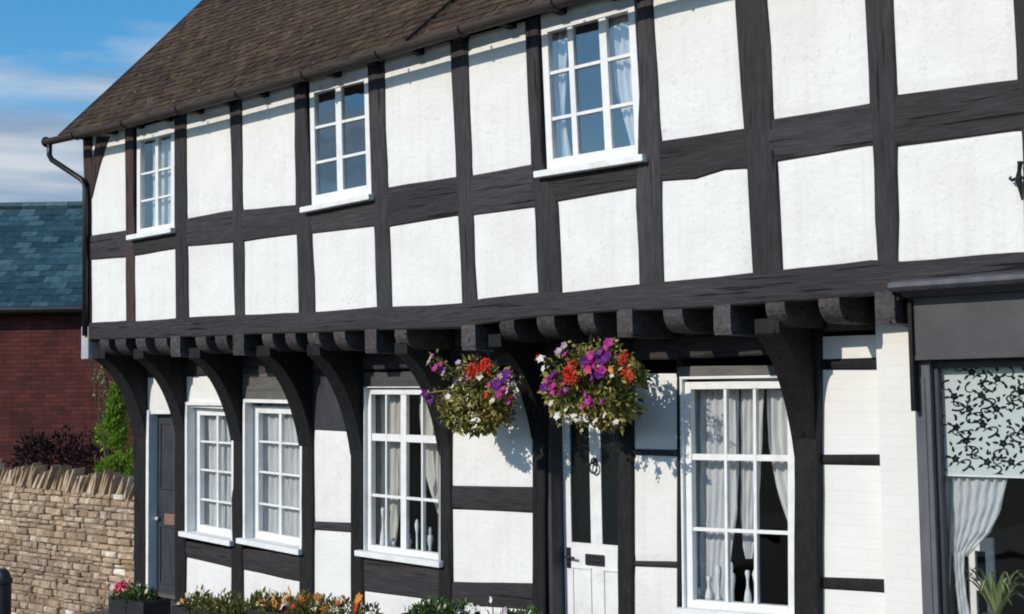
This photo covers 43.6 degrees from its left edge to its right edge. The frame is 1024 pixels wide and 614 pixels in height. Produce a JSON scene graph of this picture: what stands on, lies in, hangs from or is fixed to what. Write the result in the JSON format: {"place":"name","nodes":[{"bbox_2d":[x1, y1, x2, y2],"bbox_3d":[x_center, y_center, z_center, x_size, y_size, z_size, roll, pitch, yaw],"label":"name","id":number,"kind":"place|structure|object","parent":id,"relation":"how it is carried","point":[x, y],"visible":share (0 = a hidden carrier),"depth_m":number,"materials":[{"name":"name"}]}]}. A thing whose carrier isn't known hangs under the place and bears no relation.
{"place":"outdoors","nodes":[
{"label":"outdoors","id":0,"kind":"place"},
{"bbox_2d":[0,0,201,202],"label":"sky","id":1,"kind":"structure","parent":0,"point":[57,57],"materials":[{"name":"blue"}]},
{"bbox_2d":[80,599,176,613],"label":"pavement","id":2,"kind":"structure","parent":0,"point":[106,610],"depth_m":12.83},
{"bbox_2d":[0,568,12,613],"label":"bollard","id":3,"kind":"object","parent":2,"relation":"on","point":[6,580],"visible":1,"depth_m":12.75,"materials":[{"name":"black metal"}]},
{"bbox_2d":[106,578,170,613],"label":"planter","id":4,"kind":"object","parent":2,"relation":"on","point":[139,598],"visible":1,"depth_m":11.34,"materials":[{"name":"plastic"}]},
{"bbox_2d":[171,585,254,613],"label":"planter","id":5,"kind":"object","parent":2,"relation":"on","point":[204,604],"visible":0.94,"depth_m":10.66,"materials":[{"name":"plant"}]},
{"bbox_2d":[243,585,382,613],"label":"planter","id":6,"kind":"object","parent":2,"relation":"on","point":[298,604],"visible":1,"depth_m":9.89,"materials":[{"name":"plant"}]},
{"bbox_2d":[401,594,541,613],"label":"planter","id":7,"kind":"object","parent":2,"relation":"on","point":[442,606],"visible":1,"depth_m":8.90,"materials":[{"name":"plant"}]},
{"bbox_3d":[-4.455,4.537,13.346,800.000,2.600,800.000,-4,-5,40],"label":"ground","id":8,"kind":"structure","parent":0,"visible":0},
{"bbox_2d":[2,423,99,474],"bbox_3d":[-7.242,3.100,20.001,1.903,2.590,1.740,1,-4,-26],"label":"dark shrub","id":9,"kind":"object","parent":8,"relation":"on","point":[48,450],"visible":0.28,"depth_m":20.05,"materials":[{"name":"purple plant"}]},
{"bbox_2d":[0,201,133,473],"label":"slate roofed house","id":10,"kind":"structure","parent":8,"relation":"on","point":[46,379],"depth_m":22.21,"materials":[{"name":"red brick"}]},
{"bbox_2d":[92,363,112,467],"bbox_3d":[-4.833,1.341,15.173,0.424,1.354,0.168,-4,-5,40],"label":"climbing plant","id":11,"kind":"object","parent":10,"relation":"attached to","point":[104,381],"visible":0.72,"depth_m":15.22,"materials":[{"name":"green plant"}]},
{"bbox_2d":[0,459,133,613],"bbox_3d":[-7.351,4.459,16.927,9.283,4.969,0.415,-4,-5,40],"label":"stone wall","id":12,"kind":"structure","parent":8,"relation":"on","point":[59,524],"depth_m":15.01,"materials":[{"name":"beige stone"}]},
{"bbox_2d":[62,426,125,474],"bbox_3d":[-5.902,2.857,18.101,1.092,2.372,1.015,-4,-5,40],"label":"dark shrub","id":13,"kind":"object","parent":8,"relation":"on","point":[92,448],"visible":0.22,"depth_m":18.16,"materials":[{"name":"purple plant"}]},
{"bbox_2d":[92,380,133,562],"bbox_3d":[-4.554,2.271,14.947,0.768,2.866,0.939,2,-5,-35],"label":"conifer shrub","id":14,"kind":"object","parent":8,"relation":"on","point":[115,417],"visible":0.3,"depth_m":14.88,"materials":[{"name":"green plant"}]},
{"bbox_2d":[41,0,1023,613],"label":"timber framed house","id":15,"kind":"structure","parent":8,"relation":"on","point":[813,210],"depth_m":9.99,"materials":[{"name":"paint"}]},
{"bbox_2d":[126,118,175,240],"bbox_3d":[-3.628,-1.289,12.966,0.774,1.175,0.142,-4,-5,40],"label":"window","id":16,"kind":"structure","parent":15,"relation":"in","point":[156,131],"depth_m":12.98,"materials":[{"name":"white paint"}]},
{"bbox_2d":[153,136,170,226],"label":"lace curtain","id":17,"kind":"object","parent":15,"relation":"hanging from","point":[165,179],"visible":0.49,"depth_m":13.05,"materials":[{"name":"white fabric"}]},
{"bbox_2d":[155,414,174,593],"bbox_3d":[-3.643,2.114,13.643,0.508,1.931,0.101,-4,-5,40],"label":"door","id":18,"kind":"structure","parent":15,"relation":"in","point":[165,518],"depth_m":13.69,"materials":[{"name":"grey paint"}]},
{"bbox_2d":[178,402,233,545],"bbox_3d":[-3.059,1.684,13.082,0.861,1.433,0.230,-4,-5,40],"label":"window","id":19,"kind":"structure","parent":15,"relation":"in","point":[195,528],"depth_m":13.28,"materials":[{"name":"white paint"}]},
{"bbox_2d":[204,408,230,528],"bbox_3d":[-3.087,1.729,13.308,0.715,1.363,0.044,-4,-5,40],"label":"net curtain","id":20,"kind":"object","parent":15,"relation":"hanging from","point":[210,462],"visible":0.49,"depth_m":13.30,"materials":[{"name":"white fabric"}]},
{"bbox_2d":[236,399,302,554],"bbox_3d":[-2.299,1.625,12.434,0.943,1.470,0.230,-4,-5,40],"label":"window","id":21,"kind":"structure","parent":15,"relation":"in","point":[254,535],"depth_m":12.64,"materials":[{"name":"white paint"}]},
{"bbox_2d":[258,404,299,536],"bbox_3d":[-2.305,1.669,12.641,0.819,1.419,0.044,-4,-5,40],"label":"net curtain","id":22,"kind":"object","parent":15,"relation":"hanging from","point":[271,464],"visible":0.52,"depth_m":12.63,"materials":[{"name":"white fabric"}]},
{"bbox_2d":[300,65,373,213],"bbox_3d":[-1.510,-1.467,11.163,0.892,1.226,0.142,-4,-5,40],"label":"window","id":23,"kind":"structure","parent":15,"relation":"in","point":[357,75],"depth_m":11.19,"materials":[{"name":"white paint"}]},
{"bbox_2d":[380,508,384,544],"bbox_3d":[-1.162,1.988,11.533,0.062,0.357,0.062,-4,-5,40],"label":"vase","id":24,"kind":"object","parent":15,"relation":"on","point":[382,539],"visible":0.81,"depth_m":11.52,"materials":[{"name":"white ceramic"}]},
{"bbox_2d":[376,388,400,546],"bbox_3d":[-1.170,1.486,11.646,0.499,1.580,0.038,-4,-5,40],"label":"pleated curtain","id":25,"kind":"object","parent":15,"relation":"hanging from","point":[395,452],"visible":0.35,"depth_m":11.60,"materials":[{"name":"beige fabric"}]},
{"bbox_2d":[390,538,396,546],"bbox_3d":[-1.060,2.114,11.438,0.062,0.102,0.062,-4,-5,40],"label":"figurine","id":26,"kind":"object","parent":15,"relation":"on","point":[393,542],"visible":0.86,"depth_m":11.42,"materials":[{"name":"white ceramic"}]},
{"bbox_2d":[354,387,443,567],"bbox_3d":[-0.978,1.467,11.263,1.052,1.543,0.155,-4,-5,40],"label":"window","id":27,"kind":"structure","parent":15,"relation":"in","point":[402,554],"depth_m":11.32,"materials":[{"name":"white paint"}]},
{"bbox_2d":[409,534,411,548],"bbox_3d":[-0.913,2.086,11.314,0.062,0.170,0.062,-4,-5,40],"label":"figurine","id":28,"kind":"object","parent":15,"relation":"on","point":[410,541],"visible":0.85,"depth_m":11.30,"materials":[{"name":"white ceramic"}]},
{"bbox_2d":[415,519,418,549],"bbox_3d":[-0.834,2.020,11.250,0.042,0.306,0.042,-4,-5,40],"label":"candlestick","id":29,"kind":"object","parent":15,"relation":"on","point":[416,526],"visible":0.86,"depth_m":11.24,"materials":[{"name":"white ceramic"}]},
{"bbox_2d":[419,388,437,511],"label":"pleated curtain","id":30,"kind":"object","parent":15,"relation":"hanging from","point":[432,464],"visible":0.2,"depth_m":11.26,"materials":[{"name":"beige fabric"}]},
{"bbox_2d":[426,527,432,550],"bbox_3d":[-0.715,2.041,11.146,0.062,0.255,0.062,-4,-5,40],"label":"figurine","id":31,"kind":"object","parent":15,"relation":"on","point":[429,539],"visible":0.91,"depth_m":11.13,"materials":[{"name":"white ceramic"}]},
{"bbox_2d":[420,349,523,438],"bbox_3d":[-0.145,0.555,10.000,1.034,0.972,0.739,-4,-5,40],"label":"hanging basket","id":32,"kind":"object","parent":15,"relation":"hanging from","point":[487,387],"visible":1,"depth_m":9.94,"materials":[{"name":"multicoloured plant"}]},
{"bbox_2d":[552,30,570,157],"bbox_3d":[0.356,-1.611,9.730,0.255,1.190,0.041,-4,-5,40],"label":"lace curtain","id":33,"kind":"object","parent":15,"relation":"hanging from","point":[560,44],"visible":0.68,"depth_m":9.72,"materials":[{"name":"white fabric"}]},
{"bbox_2d":[562,405,617,613],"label":"door","id":34,"kind":"structure","parent":15,"relation":"in","point":[590,460],"depth_m":10.11,"materials":[{"name":"white paint"}]},
{"bbox_2d":[533,0,647,178],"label":"window","id":35,"kind":"structure","parent":15,"relation":"in","point":[600,11],"depth_m":9.41,"materials":[{"name":"white paint"}]},
{"bbox_2d":[535,333,652,435],"bbox_3d":[0.672,0.480,9.306,1.046,0.942,0.782,-4,-5,40],"label":"hanging basket","id":36,"kind":"object","parent":15,"relation":"hanging from","point":[596,396],"visible":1,"depth_m":9.15,"materials":[{"name":"multicoloured plant"}]},
{"bbox_2d":[610,14,634,144],"bbox_3d":[0.857,-1.608,9.300,0.356,1.285,0.053,-4,-5,40],"label":"tied curtain","id":37,"kind":"object","parent":15,"relation":"hanging from","point":[619,36],"visible":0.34,"depth_m":9.35,"materials":[{"name":"fabric"}]},
{"bbox_2d":[697,587,701,598],"bbox_3d":[1.366,2.102,9.407,0.062,0.085,0.062,-4,-5,40],"label":"figurine","id":38,"kind":"object","parent":15,"relation":"on","point":[699,592],"visible":0.76,"depth_m":9.39,"materials":[{"name":"white ceramic"}]},
{"bbox_2d":[705,576,712,599],"bbox_3d":[1.438,2.052,9.349,0.062,0.170,0.062,-4,-5,40],"label":"vase","id":39,"kind":"object","parent":15,"relation":"on","point":[708,595],"visible":0.98,"depth_m":9.33,"materials":[{"name":"white ceramic"}]},
{"bbox_2d":[695,389,738,600],"bbox_3d":[1.488,1.418,9.367,0.449,1.742,0.036,-4,-5,40],"label":"voile curtain","id":40,"kind":"object","parent":15,"relation":"hanging from","point":[709,439],"visible":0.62,"depth_m":9.38,"materials":[{"name":"white fabric"}]},
{"bbox_2d":[715,565,720,599],"bbox_3d":[1.497,2.004,9.300,0.042,0.255,0.042,-4,-5,40],"label":"candlestick","id":41,"kind":"object","parent":15,"relation":"on","point":[717,573],"visible":0.98,"depth_m":9.29,"materials":[{"name":"white ceramic"}]},
{"bbox_2d":[731,562,735,600],"bbox_3d":[1.583,1.982,9.228,0.062,0.289,0.062,-4,-5,40],"label":"figurine","id":42,"kind":"object","parent":15,"relation":"on","point":[733,579],"visible":0.52,"depth_m":9.21,"materials":[{"name":"white ceramic"}]},
{"bbox_2d":[672,375,794,613],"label":"window","id":43,"kind":"structure","parent":15,"relation":"in","point":[690,603],"depth_m":9.16,"materials":[{"name":"white paint"}]},
{"bbox_2d":[744,570,752,602],"bbox_3d":[1.685,2.000,9.140,0.062,0.238,0.062,-4,-5,40],"label":"vase","id":44,"kind":"object","parent":15,"relation":"on","point":[748,596],"visible":0.81,"depth_m":9.13,"materials":[{"name":"white ceramic"}]},
{"bbox_2d":[741,389,763,558],"bbox_3d":[1.731,1.172,9.186,0.224,1.267,0.042,-4,-5,40],"label":"voile curtain","id":45,"kind":"object","parent":15,"relation":"hanging from","point":[747,505],"visible":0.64,"depth_m":9.21,"materials":[{"name":"white fabric"}]},
{"bbox_2d":[767,388,787,520],"bbox_3d":[1.961,1.097,8.981,0.361,1.145,0.054,-4,-5,40],"label":"voile curtain","id":46,"kind":"object","parent":15,"relation":"hanging from","point":[777,425],"visible":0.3,"depth_m":9.05,"materials":[{"name":"fabric"}]},
{"bbox_2d":[945,476,953,583],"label":"shop curtain","id":47,"kind":"object","parent":15,"relation":"hanging from","point":[949,490],"visible":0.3,"depth_m":7.85,"materials":[{"name":"white fabric"}]},
{"bbox_2d":[952,552,969,613],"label":"shop curtain","id":48,"kind":"object","parent":15,"relation":"hanging from","point":[960,582],"visible":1,"depth_m":7.76,"materials":[{"name":"white fabric"}]},
{"bbox_2d":[933,358,1023,613],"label":"shop window","id":49,"kind":"structure","parent":15,"relation":"in","point":[998,362],"depth_m":7.76,"materials":[{"name":"grey wood"}]},
{"bbox_2d":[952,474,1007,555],"bbox_3d":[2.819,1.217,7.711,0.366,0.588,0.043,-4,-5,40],"label":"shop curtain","id":50,"kind":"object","parent":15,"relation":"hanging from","point":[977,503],"visible":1,"depth_m":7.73,"materials":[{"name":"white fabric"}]},
{"bbox_2d":[968,537,995,613],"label":"chair","id":51,"kind":"object","parent":15,"relation":"on","point":[986,545],"visible":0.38,"depth_m":8.25,"materials":[{"name":"white paint"}]},
{"bbox_2d":[941,358,1023,477],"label":"roller blind","id":52,"kind":"object","parent":15,"relation":"attached to","point":[983,418],"visible":1,"depth_m":7.67,"materials":[{"name":"fabric"}]},
{"bbox_2d":[964,567,1023,613],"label":"spider plant","id":53,"kind":"object","parent":15,"relation":"on","point":[996,599],"visible":0.96,"depth_m":7.73,"materials":[{"name":"green plant"}]}
]}

